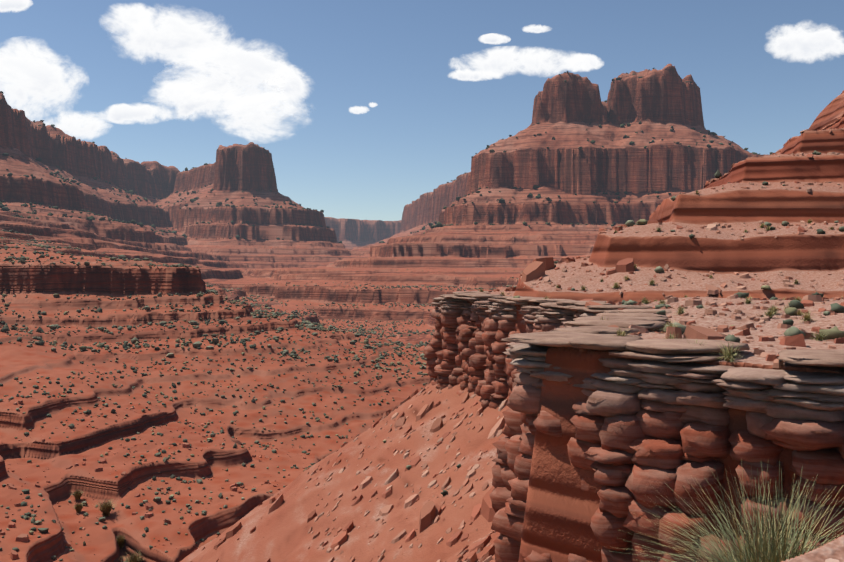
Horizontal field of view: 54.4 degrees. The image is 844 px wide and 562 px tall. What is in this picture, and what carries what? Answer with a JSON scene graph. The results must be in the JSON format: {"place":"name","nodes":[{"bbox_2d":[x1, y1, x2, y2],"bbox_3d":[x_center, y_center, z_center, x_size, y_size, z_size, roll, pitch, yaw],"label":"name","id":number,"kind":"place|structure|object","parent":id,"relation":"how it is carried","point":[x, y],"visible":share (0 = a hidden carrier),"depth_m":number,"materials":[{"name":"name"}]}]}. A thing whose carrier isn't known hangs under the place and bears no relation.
{"place":"outdoors","nodes":[
{"label":"outdoors","id":0,"kind":"place"},
{"bbox_2d":[0,64,843,561],"bbox_3d":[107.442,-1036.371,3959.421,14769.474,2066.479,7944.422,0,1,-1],"label":"terrain","id":1,"kind":"structure","parent":0,"point":[508,248],"depth_m":216.08,"materials":[{"name":"red stone"}]},
{"bbox_2d":[69,489,145,561],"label":"wash shrubs","id":2,"kind":"object","parent":1,"relation":"on","point":[105,509],"visible":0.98,"depth_m":136.88,"materials":[{"name":"green plant"}]},
{"bbox_2d":[0,230,516,378],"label":"shrubs","id":3,"kind":"object","parent":1,"relation":"on","point":[135,340],"visible":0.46,"depth_m":301.67,"materials":[{"name":"green plant"}]},
{"bbox_2d":[0,224,640,561],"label":"boulders","id":4,"kind":"object","parent":1,"relation":"on","point":[536,268],"visible":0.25,"depth_m":51.66,"materials":[{"name":"stone"}]},
{"bbox_2d":[0,170,721,561],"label":"shrubs","id":5,"kind":"object","parent":1,"relation":"on","point":[212,434],"visible":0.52,"depth_m":209.11,"materials":[{"name":"green plant"}]},
{"bbox_2d":[0,68,772,242],"bbox_3d":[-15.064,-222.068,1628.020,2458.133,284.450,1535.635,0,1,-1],"label":"juniper shrubs","id":6,"kind":"object","parent":1,"relation":"on","point":[431,225],"visible":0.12,"depth_m":1303.66,"materials":[{"name":"green plant"}]},
{"bbox_2d":[423,290,651,408],"bbox_3d":[6.705,4.826,50.315,13.056,8.029,35.314,0,1,-1],"label":"cliff rock","id":7,"kind":"object","parent":1,"relation":"on","point":[458,337],"visible":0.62,"depth_m":46.93,"materials":[{"name":"brown stone"}]},
{"bbox_2d":[305,118,843,561],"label":"rubble rock","id":8,"kind":"object","parent":1,"relation":"on","point":[693,330],"visible":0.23,"depth_m":39.34,"materials":[{"name":"stone"}]},
{"bbox_2d":[382,150,843,495],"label":"shrubs","id":9,"kind":"object","parent":1,"relation":"on","point":[835,332],"visible":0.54,"depth_m":33.43,"materials":[{"name":"green plant"}]},
{"bbox_2d":[480,190,843,561],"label":"grass tufts","id":10,"kind":"object","parent":1,"relation":"on","point":[773,552],"visible":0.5,"depth_m":9.76,"materials":[{"name":"green plant"}]},
{"bbox_2d":[489,309,843,561],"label":"cliff rock","id":11,"kind":"object","parent":1,"relation":"on","point":[634,421],"visible":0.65,"depth_m":15.98,"materials":[{"name":"brown stone"}]},
{"bbox_2d":[825,558,838,561],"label":"rubble rock","id":12,"kind":"object","parent":1,"relation":"on","point":[831,560],"visible":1,"depth_m":6.68,"materials":[{"name":"stone"}]},
{"bbox_2d":[0,0,843,139],"bbox_3d":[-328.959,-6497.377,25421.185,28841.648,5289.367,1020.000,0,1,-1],"label":"cloud","id":13,"kind":"structure","parent":0,"point":[252,94],"depth_m":25049.74,"materials":[{"name":"white"}]},
{"bbox_2d":[0,0,843,220],"label":"sky","id":14,"kind":"structure","parent":0,"point":[424,130],"materials":[{"name":"blue"}]}
]}

